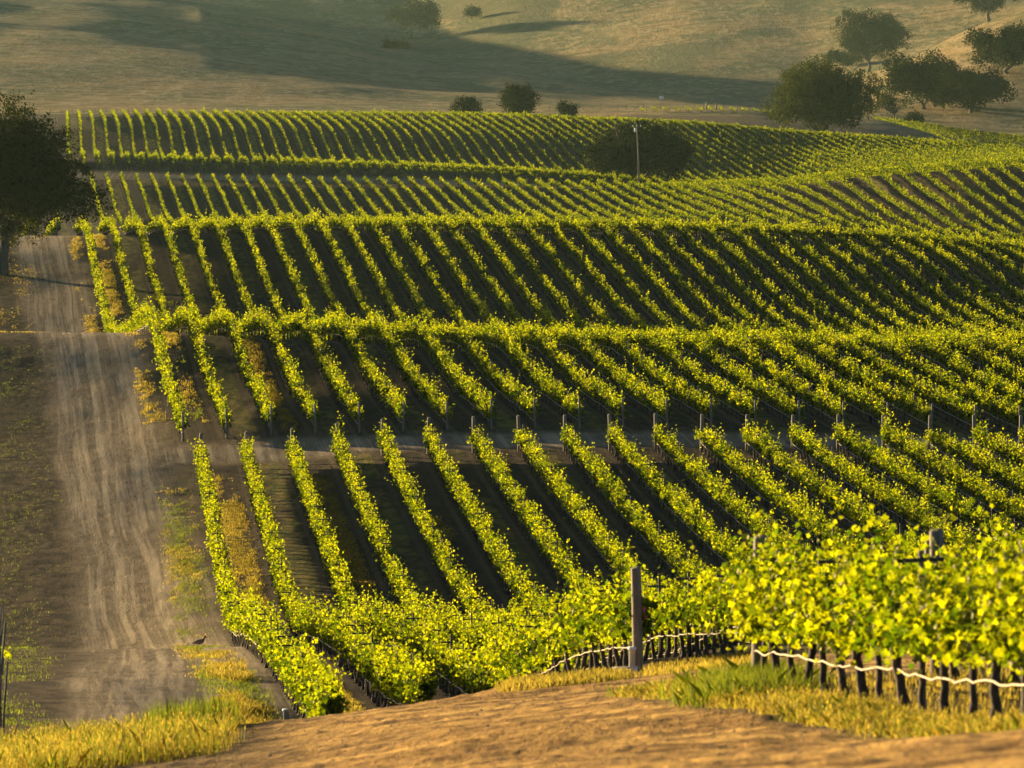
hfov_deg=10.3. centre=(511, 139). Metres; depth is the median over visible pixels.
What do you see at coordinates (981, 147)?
vine row
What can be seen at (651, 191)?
vine row
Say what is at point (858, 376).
vine row
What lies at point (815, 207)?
vine row
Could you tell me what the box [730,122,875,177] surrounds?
vine row
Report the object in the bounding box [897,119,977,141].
vine row
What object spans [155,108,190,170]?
vine row
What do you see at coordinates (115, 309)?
dry grass
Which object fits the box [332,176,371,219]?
vine row
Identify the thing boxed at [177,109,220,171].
vine row
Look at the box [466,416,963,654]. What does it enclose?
vine row
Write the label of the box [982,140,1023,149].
vine row
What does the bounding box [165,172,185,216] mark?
vine row
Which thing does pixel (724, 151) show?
vine row
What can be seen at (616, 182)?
vine row
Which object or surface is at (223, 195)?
vine row
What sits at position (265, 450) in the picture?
cross track
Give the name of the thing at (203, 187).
vine row
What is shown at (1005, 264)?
vine row
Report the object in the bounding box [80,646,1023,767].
foreground lane
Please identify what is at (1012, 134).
vine row
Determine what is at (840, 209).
vine row
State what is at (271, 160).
vine row
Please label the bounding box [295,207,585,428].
vine row
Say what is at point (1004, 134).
vine row
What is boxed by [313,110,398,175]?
vine row
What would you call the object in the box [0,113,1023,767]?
ground
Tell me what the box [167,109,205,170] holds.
vine row
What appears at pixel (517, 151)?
vine row
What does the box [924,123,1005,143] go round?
vine row
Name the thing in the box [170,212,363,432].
vine row
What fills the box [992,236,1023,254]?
vine row
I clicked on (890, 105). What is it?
shrub
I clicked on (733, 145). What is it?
vine row
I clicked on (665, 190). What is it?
vine row
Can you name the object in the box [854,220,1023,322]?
vine row
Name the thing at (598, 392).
vine row
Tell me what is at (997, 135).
vine row
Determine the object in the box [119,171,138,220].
vine row
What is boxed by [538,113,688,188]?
vine row
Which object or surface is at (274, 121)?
vine row
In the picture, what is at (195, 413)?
green grass
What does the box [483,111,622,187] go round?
vine row
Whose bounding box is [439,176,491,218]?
vine row
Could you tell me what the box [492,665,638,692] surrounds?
dry grass
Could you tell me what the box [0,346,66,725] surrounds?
green grass
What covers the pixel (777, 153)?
vine row
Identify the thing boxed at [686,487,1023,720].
vine row
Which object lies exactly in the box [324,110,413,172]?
vine row
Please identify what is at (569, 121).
vine row
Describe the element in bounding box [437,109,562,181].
vine row
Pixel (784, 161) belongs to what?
vine row
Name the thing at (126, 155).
vine row
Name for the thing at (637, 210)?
vine row
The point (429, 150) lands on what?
vine row
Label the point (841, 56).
shrub
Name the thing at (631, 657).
pipe riser
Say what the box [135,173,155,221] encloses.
vine row
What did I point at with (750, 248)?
vine row
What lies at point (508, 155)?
vine row
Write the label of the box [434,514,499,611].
dry grass
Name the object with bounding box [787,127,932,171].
vine row
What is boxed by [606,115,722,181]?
vine row
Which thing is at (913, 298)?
vine row
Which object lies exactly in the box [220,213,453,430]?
vine row
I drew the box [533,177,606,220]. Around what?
vine row
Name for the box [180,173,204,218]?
vine row
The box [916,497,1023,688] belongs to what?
vine row
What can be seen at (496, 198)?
vine row
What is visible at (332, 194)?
vine row
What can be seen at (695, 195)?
vine row
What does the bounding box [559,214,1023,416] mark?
vine row
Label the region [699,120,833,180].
vine row
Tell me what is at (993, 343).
vine row
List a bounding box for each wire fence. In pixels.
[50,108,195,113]
[576,103,763,109]
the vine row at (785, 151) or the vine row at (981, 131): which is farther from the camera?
the vine row at (981, 131)
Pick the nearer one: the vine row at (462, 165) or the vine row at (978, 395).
the vine row at (978, 395)
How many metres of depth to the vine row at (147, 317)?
361.36 m
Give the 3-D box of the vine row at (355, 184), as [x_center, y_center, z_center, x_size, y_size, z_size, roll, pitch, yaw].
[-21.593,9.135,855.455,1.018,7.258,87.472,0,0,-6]
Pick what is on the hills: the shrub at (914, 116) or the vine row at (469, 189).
the shrub at (914, 116)
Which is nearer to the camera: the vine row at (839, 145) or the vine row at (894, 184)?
the vine row at (894, 184)
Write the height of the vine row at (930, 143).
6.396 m
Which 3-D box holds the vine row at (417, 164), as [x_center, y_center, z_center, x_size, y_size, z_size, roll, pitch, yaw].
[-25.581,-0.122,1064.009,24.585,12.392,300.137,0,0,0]
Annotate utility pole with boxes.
[632,123,641,188]
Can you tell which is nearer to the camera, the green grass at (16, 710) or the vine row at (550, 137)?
the green grass at (16, 710)
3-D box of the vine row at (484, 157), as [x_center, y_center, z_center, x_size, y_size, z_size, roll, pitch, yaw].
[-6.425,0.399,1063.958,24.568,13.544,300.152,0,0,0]
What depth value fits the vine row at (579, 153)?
1097.89 m
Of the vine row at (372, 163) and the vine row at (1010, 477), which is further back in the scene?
the vine row at (372, 163)
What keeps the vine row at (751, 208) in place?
on the ground at (58, 581)
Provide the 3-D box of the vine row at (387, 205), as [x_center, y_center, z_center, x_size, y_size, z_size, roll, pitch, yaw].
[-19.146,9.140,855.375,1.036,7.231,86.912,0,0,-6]
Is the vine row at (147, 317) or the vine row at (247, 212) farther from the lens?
the vine row at (247, 212)
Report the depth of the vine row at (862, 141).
1129.74 m
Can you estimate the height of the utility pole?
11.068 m
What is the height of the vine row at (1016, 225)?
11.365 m
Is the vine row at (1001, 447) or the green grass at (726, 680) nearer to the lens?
the green grass at (726, 680)
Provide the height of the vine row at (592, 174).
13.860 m
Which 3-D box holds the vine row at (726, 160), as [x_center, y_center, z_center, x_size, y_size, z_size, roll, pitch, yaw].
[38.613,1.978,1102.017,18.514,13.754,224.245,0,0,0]
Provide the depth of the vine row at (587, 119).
1162.51 m
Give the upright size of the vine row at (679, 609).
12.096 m
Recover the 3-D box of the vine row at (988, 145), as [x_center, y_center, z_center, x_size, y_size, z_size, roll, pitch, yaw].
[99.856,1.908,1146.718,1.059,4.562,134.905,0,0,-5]
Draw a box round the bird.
[192,635,205,644]
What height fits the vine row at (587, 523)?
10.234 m
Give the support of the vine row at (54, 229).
on the ground at (58, 581)
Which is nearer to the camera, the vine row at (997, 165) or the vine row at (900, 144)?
the vine row at (997, 165)
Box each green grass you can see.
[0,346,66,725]
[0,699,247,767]
[103,250,544,420]
[140,691,247,726]
[157,485,282,721]
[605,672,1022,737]
[641,651,855,709]
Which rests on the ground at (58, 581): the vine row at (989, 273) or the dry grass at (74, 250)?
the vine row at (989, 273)
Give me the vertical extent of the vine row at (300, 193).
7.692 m
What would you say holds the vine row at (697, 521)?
on the ground at (58, 581)
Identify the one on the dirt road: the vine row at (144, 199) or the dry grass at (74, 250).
the dry grass at (74, 250)
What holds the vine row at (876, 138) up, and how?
on the ground at (58, 581)
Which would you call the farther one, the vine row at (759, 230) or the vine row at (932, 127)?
the vine row at (932, 127)
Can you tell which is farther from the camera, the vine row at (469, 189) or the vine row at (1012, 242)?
the vine row at (469, 189)
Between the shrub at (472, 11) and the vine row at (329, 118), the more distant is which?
the shrub at (472, 11)
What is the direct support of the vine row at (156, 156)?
on the ground at (58, 581)
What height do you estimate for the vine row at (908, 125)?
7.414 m
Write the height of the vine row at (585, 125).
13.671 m
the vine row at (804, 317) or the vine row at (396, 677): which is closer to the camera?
the vine row at (396, 677)
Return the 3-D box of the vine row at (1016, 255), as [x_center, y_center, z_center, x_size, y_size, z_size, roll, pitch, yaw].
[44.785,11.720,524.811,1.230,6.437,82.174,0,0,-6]
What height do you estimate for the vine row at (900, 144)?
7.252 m
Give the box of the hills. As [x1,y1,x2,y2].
[0,0,1023,139]
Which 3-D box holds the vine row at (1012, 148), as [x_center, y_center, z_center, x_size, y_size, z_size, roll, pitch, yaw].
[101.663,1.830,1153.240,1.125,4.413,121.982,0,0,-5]
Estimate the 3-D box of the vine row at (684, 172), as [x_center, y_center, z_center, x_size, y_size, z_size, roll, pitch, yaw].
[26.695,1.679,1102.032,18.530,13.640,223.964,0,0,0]
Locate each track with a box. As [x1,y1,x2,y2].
[74,172,621,188]
[112,432,1022,462]
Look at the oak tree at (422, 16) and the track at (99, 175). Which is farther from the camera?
the oak tree at (422, 16)
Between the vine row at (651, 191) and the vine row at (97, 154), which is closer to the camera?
the vine row at (651, 191)
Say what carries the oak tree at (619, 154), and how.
on the ground at (58, 581)
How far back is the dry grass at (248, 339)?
335.76 m
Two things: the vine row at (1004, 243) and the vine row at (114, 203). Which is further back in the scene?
the vine row at (114, 203)
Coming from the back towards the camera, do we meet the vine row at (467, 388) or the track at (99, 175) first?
the track at (99, 175)
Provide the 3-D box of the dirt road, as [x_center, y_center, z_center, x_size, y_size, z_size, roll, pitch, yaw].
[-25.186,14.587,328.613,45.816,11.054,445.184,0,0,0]
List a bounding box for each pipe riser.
[282,709,288,719]
[612,647,637,671]
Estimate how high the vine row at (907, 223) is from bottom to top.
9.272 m
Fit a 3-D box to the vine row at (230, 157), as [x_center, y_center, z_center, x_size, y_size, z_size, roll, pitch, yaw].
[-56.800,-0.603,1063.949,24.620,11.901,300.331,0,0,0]
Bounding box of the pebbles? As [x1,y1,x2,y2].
[164,690,952,767]
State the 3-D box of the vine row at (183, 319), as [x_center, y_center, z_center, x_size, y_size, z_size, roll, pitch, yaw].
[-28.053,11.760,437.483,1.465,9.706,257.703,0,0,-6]
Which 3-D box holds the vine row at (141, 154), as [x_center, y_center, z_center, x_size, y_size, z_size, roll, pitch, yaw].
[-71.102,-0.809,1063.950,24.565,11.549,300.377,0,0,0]
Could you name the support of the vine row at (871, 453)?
on the ground at (58, 581)
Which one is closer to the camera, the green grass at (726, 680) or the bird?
the green grass at (726, 680)
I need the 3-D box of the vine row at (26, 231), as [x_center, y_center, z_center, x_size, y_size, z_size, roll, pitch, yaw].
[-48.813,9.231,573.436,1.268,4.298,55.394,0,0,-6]
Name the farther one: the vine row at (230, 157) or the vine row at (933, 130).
the vine row at (933, 130)
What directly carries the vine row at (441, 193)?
on the ground at (58, 581)
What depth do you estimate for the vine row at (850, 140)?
1128.59 m
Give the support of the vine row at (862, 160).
on the ground at (58, 581)
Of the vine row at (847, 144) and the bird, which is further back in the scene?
the vine row at (847, 144)
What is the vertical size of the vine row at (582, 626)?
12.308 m
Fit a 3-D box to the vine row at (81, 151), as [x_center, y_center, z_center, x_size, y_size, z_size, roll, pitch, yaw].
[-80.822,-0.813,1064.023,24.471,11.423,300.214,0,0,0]
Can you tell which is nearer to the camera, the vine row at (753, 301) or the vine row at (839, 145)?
the vine row at (753, 301)
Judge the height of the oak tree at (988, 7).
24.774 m
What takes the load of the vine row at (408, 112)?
on the ground at (58, 581)
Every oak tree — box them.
[0,88,116,275]
[384,0,441,37]
[496,81,542,118]
[582,118,697,183]
[758,53,889,137]
[830,7,915,71]
[876,47,958,109]
[927,63,1019,112]
[952,0,1022,21]
[961,19,1023,73]
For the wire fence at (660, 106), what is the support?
on the hills
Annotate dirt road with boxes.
[16,236,298,729]
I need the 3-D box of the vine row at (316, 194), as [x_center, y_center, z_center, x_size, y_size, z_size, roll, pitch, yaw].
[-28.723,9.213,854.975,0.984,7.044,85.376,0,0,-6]
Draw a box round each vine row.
[0,568,14,736]
[21,220,34,235]
[45,213,61,235]
[65,111,72,167]
[72,217,190,441]
[76,110,86,165]
[87,110,101,169]
[88,172,105,220]
[96,213,234,438]
[99,109,116,165]
[104,172,123,224]
[110,108,130,168]
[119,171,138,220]
[122,109,145,167]
[122,214,277,435]
[133,109,160,167]
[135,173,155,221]
[144,108,175,166]
[145,209,321,433]
[150,173,173,224]
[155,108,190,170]
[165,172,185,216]
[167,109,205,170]
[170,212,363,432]
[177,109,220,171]
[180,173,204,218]
[186,433,351,718]
[189,109,234,171]
[195,173,223,223]
[195,208,409,431]
[200,106,249,172]
[210,173,235,216]
[212,108,264,169]
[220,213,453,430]
[223,109,279,169]
[225,173,253,218]
[234,110,295,170]
[237,431,445,707]
[241,173,273,220]
[245,109,309,170]
[245,209,499,429]
[256,109,324,170]
[257,175,285,216]
[268,110,338,174]
[269,211,540,428]
[271,174,302,218]
[279,109,353,174]
[283,428,666,696]
[287,173,322,219]
[290,110,369,174]
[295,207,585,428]
[302,110,384,175]
[302,176,337,217]
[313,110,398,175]
[317,176,351,216]
[318,213,632,428]
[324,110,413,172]
[329,411,752,675]
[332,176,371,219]
[335,110,428,173]
[339,206,672,428]
[347,109,443,173]
[347,175,387,217]
[358,109,458,174]
[362,176,406,218]
[364,210,719,428]
[369,109,474,177]
[374,417,808,667]
[376,176,423,217]
[381,110,488,179]
[386,212,763,427]
[392,177,437,217]
[393,109,503,180]
[403,109,518,181]
[407,176,456,218]
[411,209,805,428]
[415,111,531,181]
[422,417,929,664]
[423,176,478,219]
[428,110,547,182]
[436,207,847,427]
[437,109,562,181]
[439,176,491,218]
[448,110,577,181]
[454,177,508,220]
[460,111,593,182]
[462,211,891,428]
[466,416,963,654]
[470,176,532,220]
[472,111,607,182]
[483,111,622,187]
[485,211,937,430]
[486,177,548,219]
[493,111,635,188]
[501,176,566,220]
[504,111,650,187]
[509,209,982,433]
[512,415,1022,595]
[516,110,661,183]
[517,177,587,219]
[529,113,681,182]
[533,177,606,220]
[534,211,1023,435]
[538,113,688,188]
[548,178,625,219]
[551,112,657,183]
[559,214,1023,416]
[560,415,951,588]
[561,114,659,176]
[564,179,640,219]
[573,114,689,181]
[581,179,661,220]
[583,114,702,182]
[585,214,1023,394]
[596,116,714,182]
[596,177,681,222]
[605,414,749,575]
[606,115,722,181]
[611,213,1023,372]
[613,177,701,221]
[619,116,742,184]
[627,117,757,186]
[627,180,722,222]
[636,212,1023,356]
[640,117,763,186]
[644,181,743,222]
[651,413,834,570]
[652,118,785,185]
[657,216,1023,357]
[659,179,789,223]
[662,181,766,224]
[663,118,786,185]
[675,118,811,183]
[682,212,1005,356]
[683,180,812,226]
[685,119,823,181]
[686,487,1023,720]
[693,414,949,565]
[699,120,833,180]
[703,178,836,226]
[705,218,1005,357]
[710,121,835,179]
[719,122,854,178]
[725,177,862,230]
[728,217,941,335]
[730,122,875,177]
[739,414,975,565]
[742,124,892,175]
[751,174,885,230]
[751,219,1000,336]
[753,125,892,174]
[763,126,912,173]
[773,174,912,233]
[774,217,1010,337]
[775,126,913,172]
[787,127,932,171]
[787,415,1021,559]
[796,129,948,170]
[796,170,941,235]
[800,221,1022,338]
[811,130,968,169]
[822,130,967,168]
[822,166,963,237]
[827,225,1023,332]
[830,414,1023,552]
[834,131,987,167]
[841,130,1004,166]
[843,166,994,239]
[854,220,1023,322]
[859,133,1008,165]
[864,164,1018,243]
[865,132,1022,164]
[872,114,951,139]
[878,404,1023,529]
[879,134,1009,159]
[880,225,1023,308]
[883,164,1023,241]
[886,117,964,140]
[889,135,1023,158]
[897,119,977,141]
[897,160,1023,234]
[899,135,1019,157]
[908,229,1023,289]
[911,121,991,142]
[911,137,1022,156]
[916,161,1023,221]
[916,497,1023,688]
[923,415,1023,499]
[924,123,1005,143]
[926,137,1023,155]
[933,156,1023,205]
[936,123,1017,144]
[936,137,1023,154]
[936,231,1023,269]
[945,139,1023,153]
[945,231,1023,255]
[950,126,1023,144]
[952,157,1023,191]
[954,138,1022,152]
[961,128,1023,142]
[967,139,1023,151]
[968,157,1023,171]
[970,415,1023,466]
[975,129,1023,140]
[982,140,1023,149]
[987,131,1023,139]
[987,156,1023,167]
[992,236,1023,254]
[993,140,1023,148]
[999,131,1022,137]
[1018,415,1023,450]
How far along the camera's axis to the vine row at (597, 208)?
842.65 m
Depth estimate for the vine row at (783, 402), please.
351.96 m
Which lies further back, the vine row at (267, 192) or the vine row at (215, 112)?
the vine row at (215, 112)
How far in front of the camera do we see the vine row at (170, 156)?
1048.33 m
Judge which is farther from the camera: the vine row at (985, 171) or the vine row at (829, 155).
the vine row at (829, 155)
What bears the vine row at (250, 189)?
on the ground at (58, 581)
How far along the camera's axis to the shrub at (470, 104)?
1289.33 m
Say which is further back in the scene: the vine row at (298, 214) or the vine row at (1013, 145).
the vine row at (1013, 145)
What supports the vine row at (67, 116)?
on the ground at (58, 581)
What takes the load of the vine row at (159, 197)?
on the ground at (58, 581)
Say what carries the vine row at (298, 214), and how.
on the ground at (58, 581)
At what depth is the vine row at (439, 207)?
857.70 m
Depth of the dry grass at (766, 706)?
57.35 m
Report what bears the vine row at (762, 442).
on the ground at (58, 581)
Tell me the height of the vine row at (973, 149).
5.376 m
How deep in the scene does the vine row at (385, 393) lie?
353.61 m
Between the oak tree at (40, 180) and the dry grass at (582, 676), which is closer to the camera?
the dry grass at (582, 676)
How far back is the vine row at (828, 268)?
493.71 m
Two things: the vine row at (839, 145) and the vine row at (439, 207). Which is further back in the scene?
the vine row at (839, 145)
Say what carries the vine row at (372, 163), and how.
on the ground at (58, 581)
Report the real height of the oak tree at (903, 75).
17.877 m
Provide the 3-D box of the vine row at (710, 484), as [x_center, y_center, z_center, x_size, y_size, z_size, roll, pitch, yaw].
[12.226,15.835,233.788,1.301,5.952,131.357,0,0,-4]
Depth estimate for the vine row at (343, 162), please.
1061.25 m
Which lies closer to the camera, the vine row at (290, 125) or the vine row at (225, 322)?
the vine row at (225, 322)
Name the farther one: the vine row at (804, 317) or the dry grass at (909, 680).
the vine row at (804, 317)
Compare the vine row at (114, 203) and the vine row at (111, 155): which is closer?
the vine row at (114, 203)
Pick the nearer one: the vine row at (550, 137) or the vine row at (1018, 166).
the vine row at (1018, 166)
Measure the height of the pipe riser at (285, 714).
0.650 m
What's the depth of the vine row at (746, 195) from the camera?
820.66 m
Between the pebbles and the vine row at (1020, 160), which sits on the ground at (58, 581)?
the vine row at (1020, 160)
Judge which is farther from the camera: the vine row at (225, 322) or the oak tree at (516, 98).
the oak tree at (516, 98)
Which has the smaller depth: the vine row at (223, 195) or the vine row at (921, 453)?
the vine row at (921, 453)
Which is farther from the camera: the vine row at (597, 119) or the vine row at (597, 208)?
the vine row at (597, 119)
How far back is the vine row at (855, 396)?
352.77 m
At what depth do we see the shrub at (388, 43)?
2783.42 m
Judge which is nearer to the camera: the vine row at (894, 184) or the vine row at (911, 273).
the vine row at (911, 273)
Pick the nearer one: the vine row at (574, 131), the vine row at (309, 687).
the vine row at (309, 687)
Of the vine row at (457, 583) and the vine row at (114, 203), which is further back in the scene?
the vine row at (114, 203)
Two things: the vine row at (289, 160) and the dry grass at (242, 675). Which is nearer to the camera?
the dry grass at (242, 675)
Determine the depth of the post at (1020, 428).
299.12 m
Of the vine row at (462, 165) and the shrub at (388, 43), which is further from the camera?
the shrub at (388, 43)
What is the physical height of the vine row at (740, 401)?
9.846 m
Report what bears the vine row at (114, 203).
on the ground at (58, 581)
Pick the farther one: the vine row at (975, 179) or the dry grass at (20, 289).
the vine row at (975, 179)
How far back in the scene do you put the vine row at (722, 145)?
1107.46 m
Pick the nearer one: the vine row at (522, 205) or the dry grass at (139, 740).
the dry grass at (139, 740)
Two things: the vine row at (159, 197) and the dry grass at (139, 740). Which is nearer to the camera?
the dry grass at (139, 740)
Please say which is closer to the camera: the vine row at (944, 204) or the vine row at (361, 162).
the vine row at (944, 204)
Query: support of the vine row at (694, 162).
on the ground at (58, 581)
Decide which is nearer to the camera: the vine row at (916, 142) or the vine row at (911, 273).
the vine row at (911, 273)
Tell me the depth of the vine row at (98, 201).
854.81 m
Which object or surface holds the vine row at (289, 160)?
on the ground at (58, 581)
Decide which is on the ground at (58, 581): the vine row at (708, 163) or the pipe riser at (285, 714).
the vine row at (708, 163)
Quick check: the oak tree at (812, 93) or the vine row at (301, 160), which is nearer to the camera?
the vine row at (301, 160)
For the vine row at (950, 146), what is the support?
on the ground at (58, 581)
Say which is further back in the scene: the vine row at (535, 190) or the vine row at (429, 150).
the vine row at (429, 150)
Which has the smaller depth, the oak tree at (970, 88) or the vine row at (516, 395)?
the vine row at (516, 395)
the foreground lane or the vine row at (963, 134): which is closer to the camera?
the foreground lane
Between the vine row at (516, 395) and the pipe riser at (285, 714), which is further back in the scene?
the vine row at (516, 395)
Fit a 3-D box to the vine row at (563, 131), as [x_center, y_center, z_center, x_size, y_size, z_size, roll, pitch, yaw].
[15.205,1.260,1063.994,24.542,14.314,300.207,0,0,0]
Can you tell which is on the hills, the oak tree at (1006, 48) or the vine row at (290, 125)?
the oak tree at (1006, 48)
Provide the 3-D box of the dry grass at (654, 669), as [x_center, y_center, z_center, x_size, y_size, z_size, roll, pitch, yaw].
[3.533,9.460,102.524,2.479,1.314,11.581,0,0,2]
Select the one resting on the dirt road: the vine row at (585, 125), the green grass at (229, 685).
the green grass at (229, 685)
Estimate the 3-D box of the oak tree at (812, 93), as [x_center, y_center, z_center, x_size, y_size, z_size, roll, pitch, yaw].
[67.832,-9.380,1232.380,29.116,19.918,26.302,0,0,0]
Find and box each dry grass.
[0,235,48,332]
[0,702,257,767]
[68,236,166,424]
[93,234,207,422]
[156,488,263,715]
[193,657,280,723]
[213,474,365,712]
[241,335,301,430]
[309,474,421,658]
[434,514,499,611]
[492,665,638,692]
[610,668,1023,739]
[635,649,769,676]
[798,663,1020,719]
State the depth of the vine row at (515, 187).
851.20 m
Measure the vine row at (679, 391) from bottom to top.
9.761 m
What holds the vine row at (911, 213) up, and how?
on the ground at (58, 581)
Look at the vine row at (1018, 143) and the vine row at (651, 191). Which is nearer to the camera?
the vine row at (651, 191)
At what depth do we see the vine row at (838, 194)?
795.13 m
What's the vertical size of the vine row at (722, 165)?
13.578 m
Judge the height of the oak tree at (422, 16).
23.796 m
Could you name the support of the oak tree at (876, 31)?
on the hills
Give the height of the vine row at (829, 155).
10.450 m
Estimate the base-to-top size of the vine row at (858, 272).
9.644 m
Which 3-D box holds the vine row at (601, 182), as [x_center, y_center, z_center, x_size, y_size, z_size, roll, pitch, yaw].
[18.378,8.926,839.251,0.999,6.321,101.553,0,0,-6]
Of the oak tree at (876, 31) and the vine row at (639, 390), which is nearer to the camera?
the vine row at (639, 390)
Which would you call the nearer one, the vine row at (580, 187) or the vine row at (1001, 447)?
the vine row at (1001, 447)
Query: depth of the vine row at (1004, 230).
772.01 m
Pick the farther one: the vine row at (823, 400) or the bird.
the vine row at (823, 400)
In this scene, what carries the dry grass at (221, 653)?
on the dirt road
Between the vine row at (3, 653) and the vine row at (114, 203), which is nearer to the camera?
the vine row at (3, 653)
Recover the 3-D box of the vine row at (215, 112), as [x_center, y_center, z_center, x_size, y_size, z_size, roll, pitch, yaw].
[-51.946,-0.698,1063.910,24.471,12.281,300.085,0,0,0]
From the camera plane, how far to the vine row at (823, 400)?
351.90 m
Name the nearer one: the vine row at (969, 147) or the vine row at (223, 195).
the vine row at (223, 195)
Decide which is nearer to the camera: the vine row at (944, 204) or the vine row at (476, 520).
the vine row at (476, 520)
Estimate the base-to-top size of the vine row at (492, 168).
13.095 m
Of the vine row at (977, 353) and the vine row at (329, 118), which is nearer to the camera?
the vine row at (977, 353)
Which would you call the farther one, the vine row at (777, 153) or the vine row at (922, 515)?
the vine row at (777, 153)
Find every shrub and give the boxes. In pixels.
[379,36,411,48]
[448,94,485,116]
[462,3,483,19]
[555,98,579,115]
[823,47,856,67]
[871,86,921,118]
[901,110,929,122]
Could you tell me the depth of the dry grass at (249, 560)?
258.81 m
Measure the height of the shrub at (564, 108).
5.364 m
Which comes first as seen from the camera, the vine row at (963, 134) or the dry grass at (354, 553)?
the dry grass at (354, 553)
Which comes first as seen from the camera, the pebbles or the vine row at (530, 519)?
the pebbles
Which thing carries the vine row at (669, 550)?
on the ground at (58, 581)
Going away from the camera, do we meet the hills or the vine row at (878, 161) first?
the vine row at (878, 161)
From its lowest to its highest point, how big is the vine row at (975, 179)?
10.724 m
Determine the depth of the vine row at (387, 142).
1069.06 m
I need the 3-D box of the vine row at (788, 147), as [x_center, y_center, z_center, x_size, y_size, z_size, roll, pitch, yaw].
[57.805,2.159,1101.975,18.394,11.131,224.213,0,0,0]
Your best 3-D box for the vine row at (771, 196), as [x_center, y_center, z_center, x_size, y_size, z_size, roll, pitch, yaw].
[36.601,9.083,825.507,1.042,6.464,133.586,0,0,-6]
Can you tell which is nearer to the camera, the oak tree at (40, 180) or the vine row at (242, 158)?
the oak tree at (40, 180)
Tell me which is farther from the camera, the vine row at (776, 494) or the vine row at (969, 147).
the vine row at (969, 147)
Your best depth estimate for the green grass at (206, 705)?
92.74 m
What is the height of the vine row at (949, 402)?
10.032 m
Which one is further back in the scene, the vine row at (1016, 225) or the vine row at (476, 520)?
the vine row at (1016, 225)
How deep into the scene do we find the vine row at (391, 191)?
862.96 m
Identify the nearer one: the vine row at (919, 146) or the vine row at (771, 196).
the vine row at (771, 196)
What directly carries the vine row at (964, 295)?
on the ground at (58, 581)
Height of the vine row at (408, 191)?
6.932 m
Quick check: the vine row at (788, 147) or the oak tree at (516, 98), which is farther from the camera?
the oak tree at (516, 98)
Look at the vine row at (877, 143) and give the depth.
1137.22 m
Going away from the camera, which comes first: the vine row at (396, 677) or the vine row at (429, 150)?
the vine row at (396, 677)
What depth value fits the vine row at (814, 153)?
1121.94 m
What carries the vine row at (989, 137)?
on the ground at (58, 581)
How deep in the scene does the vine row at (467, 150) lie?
1069.19 m
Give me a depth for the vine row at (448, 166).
1066.42 m
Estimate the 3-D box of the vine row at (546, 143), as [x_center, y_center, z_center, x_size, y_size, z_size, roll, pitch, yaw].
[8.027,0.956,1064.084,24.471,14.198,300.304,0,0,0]

